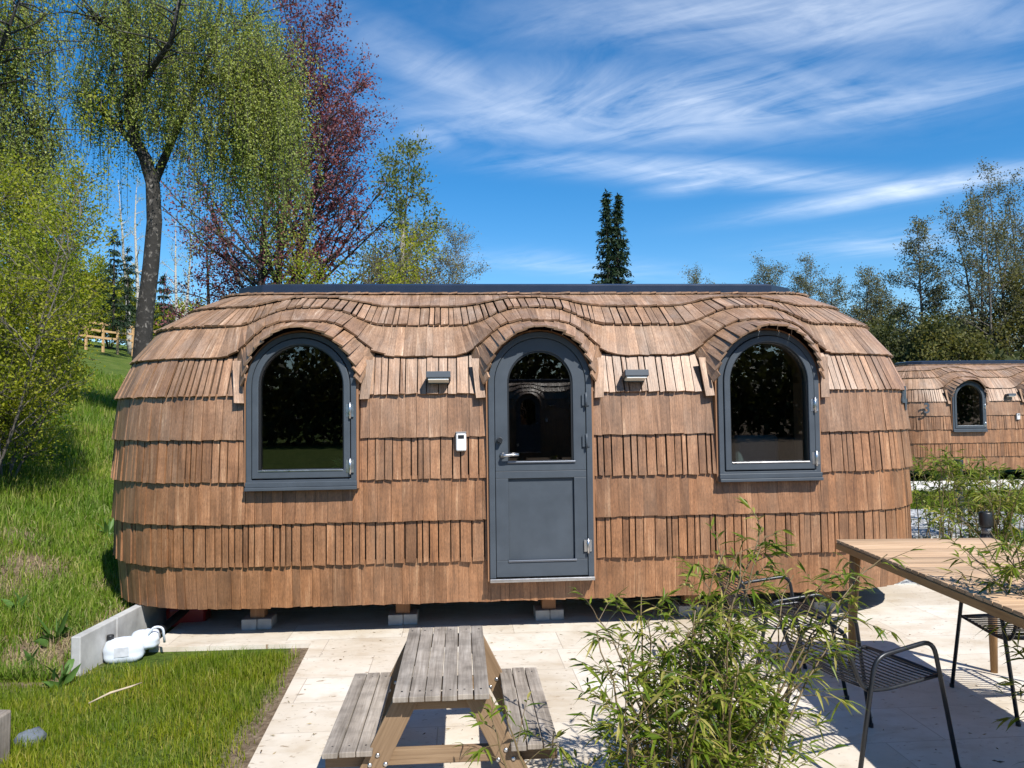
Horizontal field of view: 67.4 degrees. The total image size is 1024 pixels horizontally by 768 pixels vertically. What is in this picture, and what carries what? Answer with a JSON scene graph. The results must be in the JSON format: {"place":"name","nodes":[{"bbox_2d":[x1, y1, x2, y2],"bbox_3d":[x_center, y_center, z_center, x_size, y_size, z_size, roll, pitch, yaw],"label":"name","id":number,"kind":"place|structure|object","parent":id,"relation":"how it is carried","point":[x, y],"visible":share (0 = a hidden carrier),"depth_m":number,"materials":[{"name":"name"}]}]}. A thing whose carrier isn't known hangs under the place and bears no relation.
{"place":"outdoors","nodes":[
{"label":"outdoors","id":0,"kind":"place"},
{"bbox_2d":[0,604,299,767],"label":"lawn grass","id":1,"kind":"structure","parent":0,"point":[55,730],"depth_m":4.78,"materials":[{"name":"green plant"}]},
{"bbox_2d":[89,682,141,703],"bbox_3d":[-2.476,1.937,4.816,0.046,0.054,0.322,-3,-3,41],"label":"dry stick","id":2,"kind":"object","parent":1,"relation":"on","point":[111,692],"visible":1,"depth_m":4.79,"materials":[{"name":"beige wood"}]},
{"bbox_2d":[0,339,1023,767],"bbox_3d":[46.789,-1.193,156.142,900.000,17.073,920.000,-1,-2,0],"label":"ground","id":3,"kind":"structure","parent":0,"point":[110,359],"depth_m":5.32,"materials":[{"name":"green plant"}]},
{"bbox_2d":[0,710,10,766],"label":"timber post","id":4,"kind":"object","parent":3,"relation":"on","point":[5,723],"visible":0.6,"depth_m":4.08,"materials":[{"name":"grey wood"}]},
{"bbox_2d":[2,591,31,612],"bbox_3d":[-4.000,1.786,6.226,0.271,0.238,0.123,-1,-2,19],"label":"dock plant","id":5,"kind":"object","parent":3,"relation":"on","point":[6,601],"visible":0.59,"depth_m":6.24,"materials":[{"name":"green plant"}]},
{"bbox_2d":[19,646,39,667],"bbox_3d":[-3.465,1.983,5.508,0.228,0.205,0.163,-1,-2,0],"label":"dock plant","id":6,"kind":"object","parent":3,"relation":"on","point":[27,655],"visible":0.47,"depth_m":5.52,"materials":[{"name":"green plant"}]},
{"bbox_2d":[13,726,46,747],"bbox_3d":[-2.726,2.006,4.344,0.156,0.115,0.151,-1,-2,0],"label":"garden stone","id":7,"kind":"object","parent":3,"relation":"on","point":[30,732],"visible":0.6,"depth_m":4.31,"materials":[{"name":"grey stone"}]},
{"bbox_2d":[0,194,92,351],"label":"willow shrub","id":8,"kind":"object","parent":3,"relation":"on","point":[36,249],"visible":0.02,"depth_m":14.11,"materials":[{"name":"green plant"}]},
{"bbox_2d":[0,0,105,318],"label":"birch tree","id":9,"kind":"object","parent":3,"relation":"on","point":[14,68],"visible":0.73,"depth_m":13.72,"materials":[{"name":"green plant"}]},
{"bbox_2d":[0,136,106,452],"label":"willow shrub","id":10,"kind":"object","parent":3,"relation":"on","point":[13,188],"visible":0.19,"depth_m":10.54,"materials":[{"name":"green plant"}]},
{"bbox_2d":[32,607,74,646],"bbox_3d":[-3.530,1.885,5.925,0.336,0.325,0.239,1,-3,-43],"label":"dock plant","id":11,"kind":"object","parent":3,"relation":"on","point":[60,630],"visible":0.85,"depth_m":5.93,"materials":[{"name":"green plant"}]},
{"bbox_2d":[5,257,105,337],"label":"hedge bush","id":12,"kind":"object","parent":3,"relation":"on","point":[79,280],"visible":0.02,"depth_m":58.42,"materials":[{"name":"green plant"}]},
{"bbox_2d":[0,216,119,482],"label":"willow shrub","id":13,"kind":"object","parent":3,"relation":"on","point":[50,428],"visible":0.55,"depth_m":9.78,"materials":[{"name":"green plant"}]},
{"bbox_2d":[40,659,80,686],"bbox_3d":[-3.087,2.014,5.275,0.120,0.219,0.250,-3,-3,39],"label":"dock plant","id":14,"kind":"object","parent":3,"relation":"on","point":[66,676],"visible":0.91,"depth_m":5.28,"materials":[{"name":"green plant"}]},
{"bbox_2d":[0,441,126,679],"bbox_3d":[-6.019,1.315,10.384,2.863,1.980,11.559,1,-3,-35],"label":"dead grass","id":15,"kind":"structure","parent":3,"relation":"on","point":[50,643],"depth_m":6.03,"materials":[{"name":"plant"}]},
{"bbox_2d":[0,365,135,682],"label":"bank grass","id":16,"kind":"structure","parent":3,"relation":"on","point":[96,411],"depth_m":8.53,"materials":[{"name":"green plant"}]},
{"bbox_2d":[0,80,140,473],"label":"willow shrub","id":17,"kind":"object","parent":3,"relation":"on","point":[66,229],"visible":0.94,"depth_m":9.19,"materials":[{"name":"green plant"}]},
{"bbox_2d":[34,322,134,355],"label":"wooden fence","id":18,"kind":"object","parent":3,"relation":"on","point":[116,332],"visible":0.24,"depth_m":54.42,"materials":[{"name":"brown wood"}]},
{"bbox_2d":[55,248,124,346],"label":"hedge bush","id":19,"kind":"object","parent":3,"relation":"on","point":[98,274],"visible":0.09,"depth_m":59.90,"materials":[{"name":"green plant"}]},
{"bbox_2d":[96,518,113,538],"bbox_3d":[-4.686,1.690,8.907,0.446,0.267,0.281,-3,-3,45],"label":"dock plant","id":20,"kind":"object","parent":3,"relation":"on","point":[109,528],"visible":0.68,"depth_m":8.94,"materials":[{"name":"green plant"}]},
{"bbox_2d":[88,268,135,348],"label":"hedge bush","id":21,"kind":"object","parent":3,"relation":"on","point":[109,335],"visible":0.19,"depth_m":62.94,"materials":[{"name":"green plant"}]},
{"bbox_2d":[89,229,135,336],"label":"conifer","id":22,"kind":"object","parent":3,"relation":"on","point":[114,305],"visible":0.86,"depth_m":48.22,"materials":[{"name":"green plant"}]},
{"bbox_2d":[71,604,166,674],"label":"retaining wall","id":23,"kind":"structure","parent":3,"relation":"on","point":[87,645],"depth_m":5.86,"materials":[{"name":"concrete"}]},
{"bbox_2d":[104,248,140,329],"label":"conifer","id":24,"kind":"object","parent":3,"relation":"on","point":[128,281],"visible":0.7,"depth_m":52.21,"materials":[{"name":"green plant"}]},
{"bbox_2d":[105,173,145,354],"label":"pale birch","id":25,"kind":"object","parent":3,"relation":"on","point":[129,344],"visible":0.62,"depth_m":57.79,"materials":[{"name":"white plant"}]},
{"bbox_2d":[103,626,165,663],"bbox_3d":[-2.901,1.993,5.894,0.428,0.260,0.224,1,-3,-31],"label":"white canister","id":26,"kind":"object","parent":3,"relation":"on","point":[135,645],"visible":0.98,"depth_m":5.81,"materials":[{"name":"plastic"}]},
{"bbox_2d":[105,291,167,347],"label":"hedge bush","id":27,"kind":"object","parent":3,"relation":"on","point":[133,304],"visible":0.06,"depth_m":64.72,"materials":[{"name":"green plant"}]},
{"bbox_2d":[152,274,181,338],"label":"conifer","id":28,"kind":"object","parent":3,"relation":"on","point":[162,277],"visible":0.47,"depth_m":46.19,"materials":[{"name":"green plant"}]},
{"bbox_2d":[155,609,188,634],"bbox_3d":[-2.858,1.973,6.555,0.264,0.269,1.301,-1,-2,17],"label":"drain pipe","id":29,"kind":"object","parent":3,"relation":"on","point":[172,620],"visible":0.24,"depth_m":6.54,"materials":[{"name":"black plastic"}]},
{"bbox_2d":[152,295,206,339],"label":"hedge bush","id":30,"kind":"object","parent":3,"relation":"on","point":[156,326],"visible":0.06,"depth_m":61.82,"materials":[{"name":"green plant"}]},
{"bbox_2d":[159,216,201,320],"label":"pale birch","id":31,"kind":"object","parent":3,"relation":"on","point":[176,282],"visible":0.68,"depth_m":47.92,"materials":[{"name":"white plant"}]},
{"bbox_2d":[37,0,329,359],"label":"birch tree","id":32,"kind":"object","parent":3,"relation":"on","point":[256,98],"visible":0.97,"depth_m":16.05,"materials":[{"name":"green plant"}]},
{"bbox_2d":[166,608,210,626],"bbox_3d":[-2.895,2.035,6.878,0.340,0.262,0.220,0,-2,-8],"label":"red canister","id":33,"kind":"object","parent":3,"relation":"on","point":[194,615],"visible":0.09,"depth_m":6.78,"materials":[{"name":"plastic"}]},
{"bbox_2d":[155,210,286,326],"bbox_3d":[-11.387,-3.333,31.107,5.705,8.142,4.833,0,-2,-19],"label":"copper beech","id":34,"kind":"object","parent":3,"relation":"on","point":[208,297],"visible":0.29,"depth_m":30.77,"materials":[{"name":"purple plant"}]},
{"bbox_2d":[160,0,443,287],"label":"copper beech","id":35,"kind":"object","parent":3,"relation":"on","point":[330,124],"visible":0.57,"depth_m":26.13,"materials":[{"name":"purple plant"}]},
{"bbox_2d":[270,217,446,283],"bbox_3d":[-3.879,-0.831,19.347,4.160,6.889,4.196,0,-2,-20],"label":"bushy tree","id":36,"kind":"object","parent":3,"relation":"on","point":[396,272],"visible":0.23,"depth_m":18.95,"materials":[{"name":"green plant"}]},
{"bbox_2d":[334,124,458,283],"bbox_3d":[-3.765,-2.893,23.997,3.945,11.141,4.884,-1,-2,18],"label":"young tree","id":37,"kind":"object","parent":3,"relation":"on","point":[390,180],"visible":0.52,"depth_m":24.38,"materials":[{"name":"green plant"}]},
{"bbox_2d":[398,220,406,280],"bbox_3d":[-3.254,-1.105,23.062,0.260,7.684,0.260,-1,-2,0],"label":"lamp pole","id":38,"kind":"object","parent":3,"relation":"on","point":[401,226],"visible":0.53,"depth_m":23.12,"materials":[{"name":"metal"}]},
{"bbox_2d":[358,212,490,283],"bbox_3d":[-2.671,-1.355,23.042,3.524,8.198,4.725,-3,-3,43],"label":"bare willow","id":39,"kind":"object","parent":3,"relation":"on","point":[448,264],"visible":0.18,"depth_m":23.34,"materials":[{"name":"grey plant"}]},
{"bbox_2d":[591,189,633,283],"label":"conifer","id":40,"kind":"object","parent":3,"relation":"on","point":[616,255],"visible":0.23,"depth_m":40.16,"materials":[{"name":"green plant"}]},
{"bbox_2d":[680,261,709,283],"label":"alder tree","id":41,"kind":"object","parent":3,"relation":"on","point":[696,279],"visible":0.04,"depth_m":60.90,"materials":[{"name":"green plant"}]},
{"bbox_2d":[692,269,714,283],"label":"alder tree","id":42,"kind":"object","parent":3,"relation":"on","point":[700,278],"visible":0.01,"depth_m":62.26,"materials":[{"name":"green plant"}]},
{"bbox_2d":[744,250,778,285],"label":"alder tree","id":43,"kind":"object","parent":3,"relation":"on","point":[767,276],"visible":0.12,"depth_m":58.45,"materials":[{"name":"green plant"}]},
{"bbox_2d":[765,252,829,299],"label":"alder tree","id":44,"kind":"object","parent":3,"relation":"on","point":[805,286],"visible":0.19,"depth_m":58.06,"materials":[{"name":"green plant"}]},
{"bbox_2d":[810,266,857,319],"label":"tree","id":45,"kind":"object","parent":3,"relation":"on","point":[834,294],"visible":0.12,"depth_m":52.00,"materials":[{"name":"green plant"}]},
{"bbox_2d":[842,262,897,334],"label":"tree","id":46,"kind":"object","parent":3,"relation":"on","point":[878,302],"visible":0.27,"depth_m":48.22,"materials":[{"name":"green plant"}]},
{"bbox_2d":[855,307,905,355],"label":"broad tree","id":47,"kind":"object","parent":3,"relation":"on","point":[885,313],"visible":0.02,"depth_m":42.30,"materials":[{"name":"green plant"}]},
{"bbox_2d":[860,282,910,331],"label":"tree","id":48,"kind":"object","parent":3,"relation":"on","point":[891,300],"visible":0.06,"depth_m":50.88,"materials":[{"name":"green plant"}]},
{"bbox_2d":[863,301,973,365],"bbox_3d":[20.151,-0.434,38.728,7.061,7.040,6.510,-1,-2,0],"label":"broad tree","id":49,"kind":"object","parent":3,"relation":"on","point":[883,337],"visible":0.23,"depth_m":37.64,"materials":[{"name":"green plant"}]},
{"bbox_2d":[878,215,968,344],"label":"tree","id":50,"kind":"object","parent":3,"relation":"on","point":[921,268],"visible":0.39,"depth_m":42.38,"materials":[{"name":"green plant"}]},
{"bbox_2d":[893,312,1023,362],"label":"broad tree","id":51,"kind":"object","parent":3,"relation":"on","point":[974,350],"visible":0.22,"depth_m":36.20,"materials":[{"name":"green plant"}]},
{"bbox_2d":[894,360,1023,479],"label":"shingled cabin","id":52,"kind":"object","parent":3,"relation":"on","point":[971,406],"visible":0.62,"depth_m":19.22,"materials":[{"name":"wood"}]},
{"bbox_2d":[949,380,987,431],"bbox_3d":[11.365,0.557,19.343,0.908,1.289,0.537,-1,-2,-4],"label":"window","id":53,"kind":"structure","parent":52,"relation":"in","point":[978,393],"depth_m":19.12,"materials":[{"name":"metal"}]},
{"bbox_2d":[910,445,1023,537],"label":"bamboo clump","id":54,"kind":"object","parent":3,"relation":"on","point":[917,468],"visible":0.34,"depth_m":10.70,"materials":[{"name":"plant"}]},
{"bbox_2d":[927,181,1023,359],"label":"alder tree","id":55,"kind":"object","parent":3,"relation":"on","point":[970,263],"visible":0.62,"depth_m":39.84,"materials":[{"name":"green plant"}]},
{"bbox_2d":[934,291,1023,359],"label":"broad tree","id":56,"kind":"object","parent":3,"relation":"on","point":[1013,329],"visible":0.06,"depth_m":39.08,"materials":[{"name":"green plant"}]},
{"bbox_2d":[961,156,1023,354],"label":"alder tree","id":57,"kind":"object","parent":3,"relation":"on","point":[1006,204],"visible":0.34,"depth_m":43.61,"materials":[{"name":"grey plant"}]},
{"bbox_2d":[986,347,1023,359],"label":"undergrowth","id":58,"kind":"object","parent":3,"relation":"on","point":[1002,354],"depth_m":34.09,"materials":[{"name":"green plant"}]},
{"bbox_2d":[988,262,1023,359],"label":"broad tree","id":59,"kind":"object","parent":3,"relation":"on","point":[1013,290],"visible":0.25,"depth_m":39.27,"materials":[{"name":"green plant"}]},
{"bbox_2d":[0,0,1023,350],"label":"sky","id":60,"kind":"structure","parent":0,"point":[727,131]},
{"bbox_2d":[149,584,1023,767],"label":"patio","id":61,"kind":"structure","parent":0,"point":[910,720],"depth_m":5.34,"materials":[{"name":"beige concrete"}]},
{"bbox_2d":[322,626,558,767],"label":"picnic table","id":62,"kind":"object","parent":61,"relation":"on","point":[373,717],"visible":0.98,"depth_m":3.65,"materials":[{"name":"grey wood"}]},
{"bbox_2d":[111,284,912,629],"bbox_3d":[0.070,0.572,7.747,7.632,3.058,3.192,-1,-2,-4],"label":"shingled cabin","id":63,"kind":"object","parent":61,"relation":"on","point":[547,444],"visible":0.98,"depth_m":6.44,"materials":[{"name":"brown wood"}]},
{"bbox_2d":[244,331,359,491],"bbox_3d":[-1.718,0.219,6.435,0.908,1.289,0.537,-1,-2,-4],"label":"window","id":64,"kind":"structure","parent":63,"relation":"in","point":[256,478],"depth_m":6.19,"materials":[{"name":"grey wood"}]},
{"bbox_2d":[486,330,595,582],"bbox_3d":[0.223,0.589,6.545,0.892,2.064,0.564,-1,-2,-4],"label":"door","id":65,"kind":"structure","parent":63,"relation":"in","point":[542,527],"depth_m":6.33,"materials":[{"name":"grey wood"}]},
{"bbox_2d":[732,435,778,460],"bbox_3d":[2.271,1.015,7.394,1.100,1.060,0.650,-1,-2,-4],"label":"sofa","id":66,"kind":"object","parent":63,"relation":"in","point":[754,447],"visible":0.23,"depth_m":7.09,"materials":[{"name":"grey fabric"}]},
{"bbox_2d":[713,328,823,481],"bbox_3d":[2.152,0.181,6.712,0.908,1.289,0.537,-1,-2,-4],"label":"window","id":67,"kind":"structure","parent":63,"relation":"in","point":[807,464],"depth_m":6.48,"materials":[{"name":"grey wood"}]},
{"bbox_2d":[453,691,603,767],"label":"bamboo clump","id":68,"kind":"object","parent":61,"relation":"on","point":[526,732],"visible":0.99,"depth_m":3.16,"materials":[{"name":"plant"}]},
{"bbox_2d":[260,624,1007,767],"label":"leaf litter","id":69,"kind":"object","parent":61,"relation":"on","point":[609,714],"visible":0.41,"depth_m":4.48,"materials":[{"name":"brown plant"}]},
{"bbox_2d":[663,582,816,663],"bbox_3d":[1.617,1.720,5.551,1.030,0.622,0.569,-1,-2,0],"label":"bamboo clump","id":70,"kind":"object","parent":61,"relation":"on","point":[718,639],"visible":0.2,"depth_m":5.52,"materials":[{"name":"plant"}]},
{"bbox_2d":[566,495,923,767],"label":"bamboo clump","id":71,"kind":"object","parent":61,"relation":"on","point":[706,749],"visible":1,"depth_m":3.25,"materials":[{"name":"plant"}]},
{"bbox_2d":[714,564,848,702],"bbox_3d":[1.736,1.590,5.059,0.676,0.778,0.608,-1,-2,-4],"label":"garden chair","id":72,"kind":"object","parent":61,"relation":"on","point":[793,598],"visible":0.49,"depth_m":4.95,"materials":[{"name":"metal"}]},
{"bbox_2d":[776,606,961,767],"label":"garden chair","id":73,"kind":"object","parent":61,"relation":"on","point":[855,674],"visible":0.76,"depth_m":3.82,"materials":[{"name":"metal"}]},
{"bbox_2d":[836,538,1023,672],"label":"dining table","id":74,"kind":"object","parent":61,"relation":"on","point":[921,569],"visible":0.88,"depth_m":4.53,"materials":[{"name":"brown wood"}]},
{"bbox_2d":[926,508,1023,765],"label":"bamboo clump","id":75,"kind":"object","parent":61,"relation":"on","point":[1010,570],"visible":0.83,"depth_m":3.73,"materials":[{"name":"plant"}]},
{"bbox_2d":[934,463,1023,545],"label":"bamboo clump","id":76,"kind":"object","parent":61,"relation":"on","point":[1007,502],"visible":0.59,"depth_m":7.63,"materials":[{"name":"plant"}]},
{"bbox_2d":[978,511,993,537],"bbox_3d":[4.572,1.731,7.386,0.170,1.000,0.170,-1,-2,0],"label":"bollard light","id":77,"kind":"object","parent":61,"relation":"on","point":[985,522],"visible":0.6,"depth_m":7.36,"materials":[{"name":"black metal"}]},
{"bbox_2d":[949,602,1023,726],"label":"garden chair","id":78,"kind":"object","parent":61,"relation":"on","point":[991,618],"visible":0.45,"depth_m":4.73,"materials":[{"name":"metal"}]},
{"bbox_2d":[894,543,1018,584],"bbox_3d":[4.927,2.143,9.146,3.800,0.106,2.650,-1,-2,0],"label":"concrete apron","id":79,"kind":"object","parent":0,"point":[905,581],"depth_m":7.94,"materials":[{"name":"beige concrete"}]},
{"bbox_2d":[910,446,972,538],"bbox_3d":[5.535,1.484,10.161,1.035,1.349,1.174,-2,-3,29],"label":"bamboo clump","id":80,"kind":"object","parent":79,"relation":"on","point":[946,461],"visible":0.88,"depth_m":10.14,"materials":[{"name":"plant"}]},
{"bbox_2d":[910,509,1023,538],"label":"gravel path","id":81,"kind":"structure","parent":0,"point":[923,531],"depth_m":11.56,"materials":[{"name":"grey gravel"}]},
{"bbox_2d":[955,459,964,522],"bbox_3d":[7.022,1.682,12.040,0.170,1.000,0.170,-1,-2,0],"label":"bollard light","id":82,"kind":"object","parent":81,"relation":"on","point":[959,492],"visible":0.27,"depth_m":12.00,"materials":[{"name":"black plastic"}]},
{"bbox_2d":[910,487,1023,514],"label":"lawn grass","id":83,"kind":"structure","parent":0,"point":[919,501],"depth_m":15.05,"materials":[{"name":"green plant"}]},
{"bbox_2d":[911,479,1023,490],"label":"path","id":84,"kind":"structure","parent":0,"point":[930,485],"depth_m":17.74,"materials":[{"name":"grey concrete"}]},
{"bbox_3d":[-1.737,1.268,6.702,1.200,0.862,0.620,-1,-2,-4],"label":"kitchen counter","id":85,"kind":"object","parent":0,"visible":0},
{"bbox_2d":[331,458,342,467],"bbox_3d":[-1.446,0.705,6.530,0.242,0.212,0.215,1,-3,-32],"label":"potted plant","id":86,"kind":"object","parent":85,"relation":"on","point":[338,463],"visible":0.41,"depth_m":6.50,"materials":[{"name":"green plant"}]}
]}

